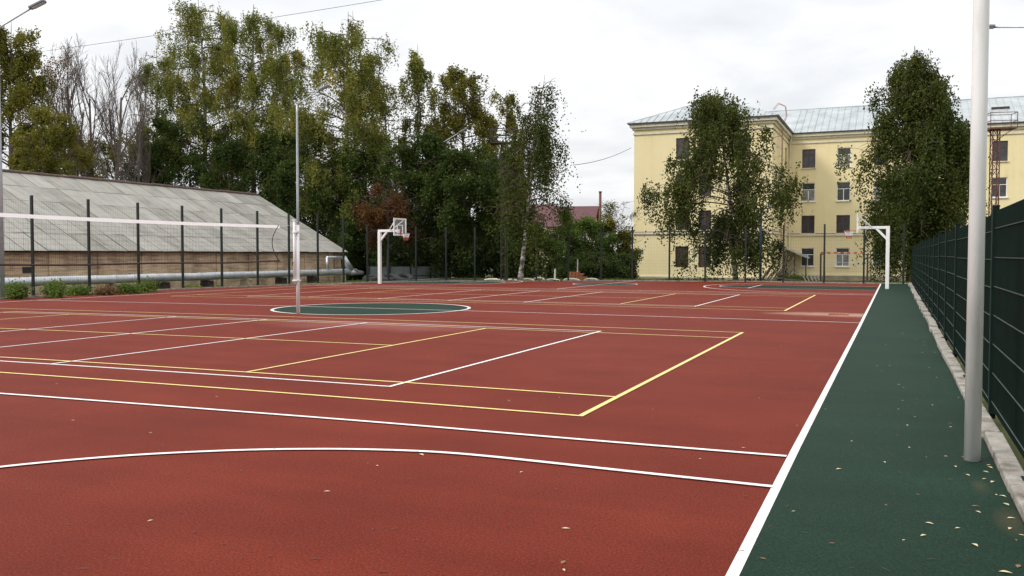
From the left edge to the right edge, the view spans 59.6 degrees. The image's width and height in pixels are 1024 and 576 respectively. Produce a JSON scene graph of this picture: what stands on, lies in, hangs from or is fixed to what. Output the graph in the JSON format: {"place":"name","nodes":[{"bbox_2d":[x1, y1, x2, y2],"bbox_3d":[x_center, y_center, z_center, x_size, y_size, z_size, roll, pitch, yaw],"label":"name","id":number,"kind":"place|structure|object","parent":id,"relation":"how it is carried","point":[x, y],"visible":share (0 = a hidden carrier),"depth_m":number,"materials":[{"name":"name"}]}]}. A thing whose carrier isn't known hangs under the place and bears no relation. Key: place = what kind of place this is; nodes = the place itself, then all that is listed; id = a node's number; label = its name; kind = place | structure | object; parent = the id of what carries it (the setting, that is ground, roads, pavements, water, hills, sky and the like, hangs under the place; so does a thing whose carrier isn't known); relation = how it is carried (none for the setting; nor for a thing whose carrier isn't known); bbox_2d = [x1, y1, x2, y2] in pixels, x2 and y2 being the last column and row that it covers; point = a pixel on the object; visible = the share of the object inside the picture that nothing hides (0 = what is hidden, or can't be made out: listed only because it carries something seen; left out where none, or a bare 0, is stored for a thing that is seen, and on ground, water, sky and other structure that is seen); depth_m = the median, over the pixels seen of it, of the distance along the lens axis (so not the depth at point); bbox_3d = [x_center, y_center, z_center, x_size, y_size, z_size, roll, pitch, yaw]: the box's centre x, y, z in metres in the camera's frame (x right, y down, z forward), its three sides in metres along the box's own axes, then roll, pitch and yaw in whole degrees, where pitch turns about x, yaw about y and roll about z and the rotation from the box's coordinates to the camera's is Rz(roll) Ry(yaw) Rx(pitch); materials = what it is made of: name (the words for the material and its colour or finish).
{"place":"outdoors","nodes":[
{"label":"outdoors","id":0,"kind":"place"},
{"bbox_2d":[4,0,378,56],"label":"overhead cable","id":1,"kind":"object","parent":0,"point":[194,29],"visible":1,"depth_m":48.16,"materials":[{"name":"rubber"}]},
{"bbox_2d":[0,281,1015,575],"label":"court surface","id":2,"kind":"object","parent":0,"point":[318,507],"visible":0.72,"depth_m":8.74,"materials":[{"name":"red rubber"}]},
{"bbox_2d":[292,220,300,313],"bbox_3d":[-6.036,-0.582,24.983,0.160,2.640,0.251,1,2,23],"label":"volleyball post","id":3,"kind":"object","parent":2,"relation":"on","point":[296,280],"visible":1,"depth_m":24.98,"materials":[{"name":"white metal"}]},
{"bbox_2d":[0,213,288,265],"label":"volleyball net","id":4,"kind":"object","parent":3,"relation":"attached to","point":[67,218],"visible":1,"depth_m":19.61,"materials":[{"name":"fabric"}]},
{"bbox_2d":[378,218,409,283],"bbox_3d":[-6.549,-2.072,50.488,1.176,3.700,2.014,-2,3,-42],"label":"basketball hoop","id":5,"kind":"object","parent":2,"relation":"on","point":[381,237],"visible":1,"depth_m":50.64,"materials":[{"name":"white metal"}]},
{"bbox_2d":[0,286,814,415],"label":"yellow court lines","id":6,"kind":"object","parent":2,"relation":"on","point":[625,392],"visible":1,"depth_m":13.12,"materials":[{"name":"paint"}]},
{"bbox_2d":[0,278,880,575],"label":"white court lines","id":7,"kind":"object","parent":2,"relation":"on","point":[740,558],"visible":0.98,"depth_m":7.87,"materials":[{"name":"paint"}]},
{"bbox_2d":[0,323,967,575],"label":"debris","id":8,"kind":"object","parent":2,"relation":"on","point":[440,463],"visible":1,"depth_m":7.17,"materials":[{"name":"brown plant"}]},
{"bbox_2d":[274,280,875,314],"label":"green court areas","id":9,"kind":"object","parent":2,"relation":"on","point":[372,308],"visible":0.9,"depth_m":28.75,"materials":[{"name":"rubber"}]},
{"bbox_2d":[739,284,1023,575],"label":"green walkway","id":10,"kind":"structure","parent":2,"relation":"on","point":[848,513],"depth_m":6.57,"materials":[{"name":"rubber"}]},
{"bbox_2d":[844,213,889,288],"bbox_3d":[17.368,-1.812,43.993,2.014,3.700,1.176,2,3,43],"label":"basketball hoop","id":11,"kind":"object","parent":10,"relation":"on","point":[887,236],"visible":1,"depth_m":43.69,"materials":[{"name":"white metal"}]},
{"bbox_2d":[962,0,989,461],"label":"light pole","id":12,"kind":"object","parent":10,"relation":"on","point":[976,257],"visible":1,"depth_m":7.19,"materials":[{"name":"metal"}]},
{"bbox_2d":[0,0,1023,250],"label":"sky","id":13,"kind":"structure","parent":0,"point":[615,63],"materials":[{"name":"white"}]},
{"bbox_2d":[340,258,1023,470],"bbox_3d":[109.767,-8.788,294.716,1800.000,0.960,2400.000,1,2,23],"label":"ground","id":14,"kind":"structure","parent":0,"point":[1015,450],"depth_m":13.54,"materials":[{"name":"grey plant"}]},
{"bbox_2d":[2,277,33,298],"bbox_3d":[-18.525,0.103,33.585,1.302,1.036,1.295,1,2,23],"label":"weed clump","id":15,"kind":"object","parent":14,"relation":"on","point":[17,291],"visible":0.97,"depth_m":33.36,"materials":[{"name":"green plant"}]},
{"bbox_2d":[0,0,46,297],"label":"street lamp","id":16,"kind":"object","parent":14,"relation":"on","point":[37,4],"visible":0.92,"depth_m":34.27,"materials":[{"name":"metal"}]},
{"bbox_2d":[0,22,60,174],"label":"birch","id":17,"kind":"object","parent":14,"relation":"on","point":[20,95],"visible":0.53,"depth_m":71.00,"materials":[{"name":"green plant"}]},
{"bbox_2d":[16,44,83,162],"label":"bare tree","id":18,"kind":"object","parent":14,"relation":"on","point":[49,71],"visible":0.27,"depth_m":76.82,"materials":[{"name":"grey plant"}]},
{"bbox_2d":[3,103,104,178],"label":"leafy tree","id":19,"kind":"object","parent":14,"relation":"on","point":[41,144],"visible":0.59,"depth_m":65.57,"materials":[{"name":"green plant"}]},
{"bbox_2d":[36,277,71,297],"bbox_3d":[-17.586,0.086,34.547,1.412,0.992,1.206,1,2,23],"label":"weed clump","id":20,"kind":"object","parent":14,"relation":"on","point":[55,290],"visible":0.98,"depth_m":34.38,"materials":[{"name":"green plant"}]},
{"bbox_2d":[6,39,108,153],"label":"bare tree","id":21,"kind":"object","parent":14,"relation":"on","point":[81,129],"visible":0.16,"depth_m":94.75,"materials":[{"name":"grey plant"}]},
{"bbox_2d":[49,37,96,176],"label":"bare tree","id":22,"kind":"object","parent":14,"relation":"on","point":[68,106],"visible":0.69,"depth_m":77.60,"materials":[{"name":"grey plant"}]},
{"bbox_2d":[35,40,117,175],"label":"bare tree","id":23,"kind":"object","parent":14,"relation":"on","point":[57,97],"visible":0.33,"depth_m":80.87,"materials":[{"name":"grey plant"}]},
{"bbox_2d":[61,280,96,295],"bbox_3d":[-17.697,0.077,36.480,1.378,0.820,1.386,1,2,23],"label":"weed clump","id":24,"kind":"object","parent":14,"relation":"on","point":[79,291],"visible":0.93,"depth_m":36.34,"materials":[{"name":"green plant"}]},
{"bbox_2d":[62,34,119,176],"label":"bare tree","id":25,"kind":"object","parent":14,"relation":"on","point":[91,137],"visible":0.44,"depth_m":82.03,"materials":[{"name":"grey plant"}]},
{"bbox_2d":[54,134,127,179],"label":"leafy tree","id":26,"kind":"object","parent":14,"relation":"on","point":[103,151],"visible":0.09,"depth_m":82.51,"materials":[{"name":"green plant"}]},
{"bbox_2d":[78,57,136,178],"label":"bare tree","id":27,"kind":"object","parent":14,"relation":"on","point":[108,114],"visible":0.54,"depth_m":83.81,"materials":[{"name":"grey plant"}]},
{"bbox_2d":[92,284,123,294],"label":"weed clump","id":28,"kind":"object","parent":14,"relation":"on","point":[107,290],"visible":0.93,"depth_m":36.77,"materials":[{"name":"brown plant"}]},
{"bbox_2d":[91,39,161,180],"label":"bare tree","id":29,"kind":"object","parent":14,"relation":"on","point":[120,139],"visible":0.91,"depth_m":72.99,"materials":[{"name":"grey plant"}]},
{"bbox_2d":[92,126,161,183],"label":"leafy tree","id":30,"kind":"object","parent":14,"relation":"on","point":[111,157],"visible":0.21,"depth_m":82.49,"materials":[{"name":"green plant"}]},
{"bbox_2d":[114,279,148,293],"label":"weed clump","id":31,"kind":"object","parent":14,"relation":"on","point":[128,289],"visible":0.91,"depth_m":37.93,"materials":[{"name":"green plant"}]},
{"bbox_2d":[113,56,161,182],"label":"bare tree","id":32,"kind":"object","parent":14,"relation":"on","point":[139,148],"visible":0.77,"depth_m":76.56,"materials":[{"name":"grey plant"}]},
{"bbox_2d":[128,75,151,182],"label":"bare tree","id":33,"kind":"object","parent":14,"relation":"on","point":[142,155],"visible":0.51,"depth_m":79.63,"materials":[{"name":"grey plant"}]},
{"bbox_2d":[134,276,161,292],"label":"weed clump","id":34,"kind":"object","parent":14,"relation":"on","point":[151,286],"visible":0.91,"depth_m":39.48,"materials":[{"name":"green plant"}]},
{"bbox_2d":[124,52,189,184],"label":"birch","id":35,"kind":"object","parent":14,"relation":"on","point":[149,68],"visible":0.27,"depth_m":85.06,"materials":[{"name":"green plant"}]},
{"bbox_2d":[2,169,346,296],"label":"brick shed","id":36,"kind":"structure","parent":14,"relation":"on","point":[65,191],"depth_m":48.50,"materials":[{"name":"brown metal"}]},
{"bbox_2d":[4,195,344,295],"bbox_3d":[-16.626,-1.852,41.277,0.988,4.084,28.557,1,2,25],"label":"fence","id":37,"kind":"object","parent":14,"relation":"on","point":[31,210],"visible":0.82,"depth_m":43.12,"materials":[{"name":"metal"}]},
{"bbox_2d":[109,114,248,190],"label":"leafy tree","id":38,"kind":"object","parent":14,"relation":"on","point":[158,147],"visible":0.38,"depth_m":79.55,"materials":[{"name":"green plant"}]},
{"bbox_2d":[5,256,363,294],"bbox_3d":[-25.373,0.290,25.539,0.700,2.332,77.237,1,2,23],"label":"heating pipe","id":39,"kind":"object","parent":14,"relation":"on","point":[207,277],"visible":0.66,"depth_m":46.70,"materials":[{"name":"metal"}]},
{"bbox_2d":[140,0,258,190],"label":"birch","id":40,"kind":"object","parent":14,"relation":"on","point":[178,84],"visible":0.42,"depth_m":82.14,"materials":[{"name":"green plant"}]},
{"bbox_2d":[191,125,292,210],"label":"leafy tree","id":41,"kind":"object","parent":14,"relation":"on","point":[237,152],"visible":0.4,"depth_m":75.87,"materials":[{"name":"green plant"}]},
{"bbox_2d":[189,4,322,202],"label":"birch","id":42,"kind":"object","parent":14,"relation":"on","point":[234,81],"visible":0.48,"depth_m":79.65,"materials":[{"name":"green plant"}]},
{"bbox_2d":[240,37,318,222],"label":"birch","id":43,"kind":"object","parent":14,"relation":"on","point":[283,57],"visible":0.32,"depth_m":77.46,"materials":[{"name":"green plant"}]},
{"bbox_2d":[256,119,345,239],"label":"leafy tree","id":44,"kind":"object","parent":14,"relation":"on","point":[285,172],"visible":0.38,"depth_m":71.13,"materials":[{"name":"green plant"}]},
{"bbox_2d":[296,84,328,238],"bbox_3d":[-11.395,-5.882,51.219,1.992,11.396,0.260,0,2,8],"label":"street lamp","id":45,"kind":"object","parent":14,"relation":"on","point":[297,163],"visible":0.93,"depth_m":51.24,"materials":[{"name":"metal"}]},
{"bbox_2d":[264,11,406,233],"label":"birch","id":46,"kind":"object","parent":14,"relation":"on","point":[353,99],"visible":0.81,"depth_m":69.04,"materials":[{"name":"green plant"}]},
{"bbox_2d":[299,142,392,280],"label":"leafy tree","id":47,"kind":"object","parent":14,"relation":"on","point":[351,162],"visible":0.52,"depth_m":68.09,"materials":[{"name":"green plant"}]},
{"bbox_2d":[325,219,370,281],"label":"bush","id":48,"kind":"object","parent":14,"relation":"on","point":[359,239],"visible":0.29,"depth_m":67.38,"materials":[{"name":"green plant"}]},
{"bbox_2d":[340,76,414,221],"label":"birch","id":49,"kind":"object","parent":14,"relation":"on","point":[388,114],"visible":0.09,"depth_m":75.02,"materials":[{"name":"green plant"}]},
{"bbox_2d":[346,179,425,272],"bbox_3d":[-8.700,-3.954,63.033,4.964,7.348,5.243,-2,3,-39],"label":"leafy tree","id":50,"kind":"object","parent":14,"relation":"on","point":[374,219],"visible":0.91,"depth_m":62.53,"materials":[{"name":"brown plant"}]},
{"bbox_2d":[353,220,430,266],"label":"bush","id":51,"kind":"object","parent":14,"relation":"on","point":[373,264],"visible":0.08,"depth_m":66.64,"materials":[{"name":"green plant"}]},
{"bbox_2d":[394,273,414,280],"bbox_3d":[-7.113,-0.644,59.334,1.400,0.380,1.400,18,21,22],"label":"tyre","id":52,"kind":"object","parent":14,"relation":"on","point":[406,276],"visible":0.79,"depth_m":59.21,"materials":[{"name":"rubber"}]},
{"bbox_2d":[368,266,450,278],"bbox_3d":[-7.319,-0.730,64.533,6.328,1.760,0.140,-1,2,-29],"label":"panel fence","id":53,"kind":"object","parent":14,"relation":"on","point":[411,271],"visible":0.27,"depth_m":64.59,"materials":[{"name":"grey concrete"}]},
{"bbox_2d":[363,130,463,277],"bbox_3d":[-7.298,-6.068,66.183,7.631,11.194,8.780,0,2,-6],"label":"leafy tree","id":54,"kind":"object","parent":14,"relation":"on","point":[427,144],"visible":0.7,"depth_m":64.43,"materials":[{"name":"green plant"}]},
{"bbox_2d":[391,45,449,221],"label":"birch","id":55,"kind":"object","parent":14,"relation":"on","point":[419,75],"visible":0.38,"depth_m":73.31,"materials":[{"name":"green plant"}]},
{"bbox_2d":[397,210,486,277],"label":"bush","id":56,"kind":"object","parent":14,"relation":"on","point":[403,259],"visible":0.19,"depth_m":65.65,"materials":[{"name":"green plant"}]},
{"bbox_2d":[0,280,907,298],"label":"kerb","id":57,"kind":"structure","parent":14,"relation":"on","point":[482,281],"depth_m":53.47,"materials":[{"name":"concrete"}]},
{"bbox_2d":[419,63,504,277],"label":"leafy tree","id":58,"kind":"object","parent":14,"relation":"on","point":[475,113],"visible":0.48,"depth_m":70.57,"materials":[{"name":"green plant"}]},
{"bbox_2d":[414,138,521,278],"bbox_3d":[-3.185,-5.592,64.915,8.331,10.262,8.707,0,2,-4],"label":"leafy tree","id":59,"kind":"object","parent":14,"relation":"on","point":[475,185],"visible":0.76,"depth_m":63.09,"materials":[{"name":"green plant"}]},
{"bbox_2d":[39,276,910,294],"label":"grass","id":60,"kind":"structure","parent":14,"relation":"on","point":[596,278],"depth_m":58.37,"materials":[{"name":"green plant"}]},
{"bbox_2d":[448,222,530,277],"bbox_3d":[-2.068,-2.930,65.661,6.776,4.914,5.895,1,2,23],"label":"bush","id":61,"kind":"object","parent":14,"relation":"on","point":[480,266],"visible":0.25,"depth_m":64.47,"materials":[{"name":"green plant"}]},
{"bbox_2d":[490,128,515,280],"bbox_3d":[-0.587,-5.534,59.812,1.695,10.082,1.045,0,2,3],"label":"lattice mast","id":62,"kind":"object","parent":14,"relation":"on","point":[493,144],"visible":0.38,"depth_m":59.65,"materials":[{"name":"grey metal"}]},
{"bbox_2d":[478,90,533,190],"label":"leafy tree","id":63,"kind":"object","parent":14,"relation":"on","point":[508,101],"visible":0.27,"depth_m":74.02,"materials":[{"name":"green plant"}]},
{"bbox_2d":[484,150,538,256],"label":"leafy tree","id":64,"kind":"object","parent":14,"relation":"on","point":[494,156],"visible":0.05,"depth_m":67.48,"materials":[{"name":"green plant"}]},
{"bbox_2d":[486,234,539,277],"bbox_3d":[-0.185,-2.348,66.022,4.038,3.748,4.188,-1,2,-29],"label":"bush","id":65,"kind":"object","parent":14,"relation":"on","point":[511,271],"visible":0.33,"depth_m":64.88,"materials":[{"name":"green plant"}]},
{"bbox_2d":[480,77,585,281],"bbox_3d":[1.435,-6.870,57.221,7.070,13.467,6.294,0,2,-6],"label":"birch","id":66,"kind":"object","parent":14,"relation":"on","point":[539,153],"visible":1,"depth_m":56.83,"materials":[{"name":"green plant"}]},
{"bbox_2d":[522,204,554,265],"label":"house","id":67,"kind":"structure","parent":14,"relation":"on","point":[544,211],"depth_m":126.81,"materials":[{"name":"red metal"}]},
{"bbox_2d":[519,220,569,277],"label":"bush","id":68,"kind":"object","parent":14,"relation":"on","point":[540,267],"visible":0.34,"depth_m":67.36,"materials":[{"name":"green plant"}]},
{"bbox_2d":[539,208,597,274],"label":"bush","id":69,"kind":"object","parent":14,"relation":"on","point":[576,236],"visible":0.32,"depth_m":69.12,"materials":[{"name":"green plant"}]},
{"bbox_2d":[542,206,598,262],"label":"house","id":70,"kind":"structure","parent":14,"relation":"on","point":[579,211],"depth_m":114.17,"materials":[{"name":"red metal"}]},
{"bbox_2d":[545,252,599,278],"bbox_3d":[4.566,-1.514,64.901,4.361,2.206,4.757,0,2,6],"label":"bush","id":71,"kind":"object","parent":14,"relation":"on","point":[561,269],"visible":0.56,"depth_m":63.80,"materials":[{"name":"green plant"}]},
{"bbox_2d":[569,259,586,279],"bbox_3d":[4.569,-1.276,61.959,1.340,1.402,0.300,1,2,23],"label":"brick heap","id":72,"kind":"object","parent":14,"relation":"on","point":[577,274],"visible":0.77,"depth_m":61.88,"materials":[{"name":"orange brick"}]},
{"bbox_2d":[564,213,620,258],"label":"bush","id":73,"kind":"object","parent":14,"relation":"on","point":[590,226],"visible":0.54,"depth_m":69.45,"materials":[{"name":"green plant"}]},
{"bbox_2d":[575,247,633,279],"bbox_3d":[6.428,-1.690,65.082,4.583,2.648,4.056,2,3,43],"label":"bush","id":74,"kind":"object","parent":14,"relation":"on","point":[617,270],"visible":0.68,"depth_m":64.34,"materials":[{"name":"green plant"}]},
{"bbox_2d":[595,199,641,247],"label":"sparse shrub","id":75,"kind":"object","parent":14,"relation":"on","point":[608,210],"visible":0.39,"depth_m":73.54,"materials":[{"name":"green plant"}]},
{"bbox_2d":[602,213,644,278],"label":"bush","id":76,"kind":"object","parent":14,"relation":"on","point":[625,245],"visible":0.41,"depth_m":70.52,"materials":[{"name":"green plant"}]},
{"bbox_2d":[609,249,639,279],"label":"bush","id":77,"kind":"object","parent":14,"relation":"on","point":[622,255],"visible":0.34,"depth_m":65.60,"materials":[{"name":"green plant"}]},
{"bbox_2d":[366,223,904,283],"bbox_3d":[7.010,-2.092,55.336,31.272,3.532,5.952,0,2,8],"label":"fence","id":78,"kind":"object","parent":14,"relation":"on","point":[568,261],"visible":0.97,"depth_m":56.10,"materials":[{"name":"metal"}]},
{"bbox_2d":[633,85,812,280],"bbox_3d":[14.426,-6.874,60.170,11.596,13.336,11.440,1,2,23],"label":"birch","id":79,"kind":"object","parent":14,"relation":"on","point":[714,126],"visible":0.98,"depth_m":58.00,"materials":[{"name":"green plant"}]},
{"bbox_2d":[756,205,771,280],"bbox_3d":[16.175,-2.896,58.096,1.310,4.966,0.189,1,2,23],"label":"floodlight pole","id":80,"kind":"object","parent":14,"relation":"on","point":[760,274],"visible":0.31,"depth_m":58.05,"materials":[{"name":"metal"}]},
{"bbox_2d":[762,256,798,280],"bbox_3d":[18.391,-1.150,62.090,2.839,2.146,0.925,1,2,23],"label":"bush","id":81,"kind":"object","parent":14,"relation":"on","point":[769,277],"visible":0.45,"depth_m":62.16,"materials":[{"name":"green plant"}]},
{"bbox_2d":[774,273,802,280],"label":"weed clump","id":82,"kind":"object","parent":14,"relation":"on","point":[790,276],"visible":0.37,"depth_m":61.08,"materials":[{"name":"green plant"}]},
{"bbox_2d":[771,275,821,281],"bbox_3d":[19.273,-0.434,60.183,3.493,0.891,0.962,1,2,23],"label":"plank heap","id":83,"kind":"object","parent":14,"relation":"on","point":[786,279],"visible":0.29,"depth_m":59.91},
{"bbox_2d":[627,96,1023,280],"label":"school building","id":84,"kind":"structure","parent":14,"relation":"on","point":[811,140],"depth_m":85.73,"materials":[{"name":"yellow paint"}]},
{"bbox_2d":[675,246,687,266],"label":"window","id":85,"kind":"structure","parent":84,"relation":"in","point":[681,248],"depth_m":81.06,"materials":[{"name":"glass"}]},
{"bbox_2d":[676,138,688,160],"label":"window","id":86,"kind":"structure","parent":84,"relation":"in","point":[678,140],"depth_m":80.71,"materials":[{"name":"glass"}]},
{"bbox_2d":[698,246,709,266],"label":"window","id":87,"kind":"structure","parent":84,"relation":"in","point":[701,261],"depth_m":80.31,"materials":[{"name":"glass"}]},
{"bbox_2d":[699,210,710,230],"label":"window","id":88,"kind":"structure","parent":84,"relation":"in","point":[704,219],"depth_m":80.08,"materials":[{"name":"glass"}]},
{"bbox_2d":[786,248,821,280],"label":"entrance canopy","id":89,"kind":"object","parent":84,"relation":"attached to","point":[800,254],"visible":0.46,"depth_m":86.68,"materials":[{"name":"metal"}]},
{"bbox_2d":[800,248,814,266],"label":"window","id":90,"kind":"structure","parent":84,"relation":"in","point":[809,252],"depth_m":88.64,"materials":[{"name":"glass"}]},
{"bbox_2d":[800,216,814,233],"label":"window","id":91,"kind":"structure","parent":84,"relation":"in","point":[807,222],"depth_m":88.55,"materials":[{"name":"glass"}]},
{"bbox_2d":[801,149,815,168],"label":"window","id":92,"kind":"structure","parent":84,"relation":"in","point":[808,155],"depth_m":88.29,"materials":[{"name":"glass"}]},
{"bbox_2d":[802,183,815,201],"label":"window","id":93,"kind":"structure","parent":84,"relation":"in","point":[810,194],"depth_m":88.38,"materials":[{"name":"glass"}]},
{"bbox_2d":[836,248,848,265],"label":"window","id":94,"kind":"structure","parent":84,"relation":"in","point":[842,257],"depth_m":87.37,"materials":[{"name":"glass"}]},
{"bbox_2d":[835,215,849,233],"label":"window","id":95,"kind":"structure","parent":84,"relation":"in","point":[842,221],"depth_m":87.27,"materials":[{"name":"glass"}]},
{"bbox_2d":[836,182,849,201],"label":"window","id":96,"kind":"structure","parent":84,"relation":"in","point":[841,196],"depth_m":87.13,"materials":[{"name":"glass"}]},
{"bbox_2d":[837,148,851,167],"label":"window","id":97,"kind":"structure","parent":84,"relation":"in","point":[838,150],"depth_m":86.99,"materials":[{"name":"glass"}]},
{"bbox_2d":[992,177,1007,197],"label":"window","id":98,"kind":"structure","parent":84,"relation":"in","point":[1003,180],"depth_m":81.80,"materials":[{"name":"glass"}]},
{"bbox_2d":[991,141,1008,161],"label":"window","id":99,"kind":"structure","parent":84,"relation":"in","point":[1003,144],"depth_m":81.68,"materials":[{"name":"glass"}]},
{"bbox_2d":[820,252,870,281],"bbox_3d":[21.492,-1.216,57.619,2.968,2.194,1.180,1,3,34],"label":"handball goal","id":100,"kind":"object","parent":14,"relation":"on","point":[821,254],"visible":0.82,"depth_m":57.13,"materials":[{"name":"white metal"}]},
{"bbox_2d":[833,46,993,282],"bbox_3d":[26.123,-7.774,57.595,8.667,15.612,9.366,-1,2,-17],"label":"birch","id":101,"kind":"object","parent":14,"relation":"on","point":[933,134],"visible":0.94,"depth_m":56.16,"materials":[{"name":"green plant"}]},
{"bbox_2d":[908,282,1023,523],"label":"kerb","id":102,"kind":"structure","parent":14,"relation":"on","point":[1008,466],"depth_m":7.90,"materials":[{"name":"concrete"}]},
{"bbox_2d":[911,199,1023,480],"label":"fence","id":103,"kind":"object","parent":102,"relation":"on","point":[939,271],"visible":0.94,"depth_m":9.13,"materials":[{"name":"green metal"}]},
{"bbox_2d":[987,111,1017,215],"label":"lattice mast","id":104,"kind":"object","parent":14,"relation":"on","point":[992,134],"visible":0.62,"depth_m":69.54,"materials":[{"name":"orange metal"}]},
{"bbox_2d":[989,24,1023,28],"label":"street lamp","id":105,"kind":"object","parent":14,"relation":"on","point":[991,26],"visible":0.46,"depth_m":34.96,"materials":[{"name":"metal"}]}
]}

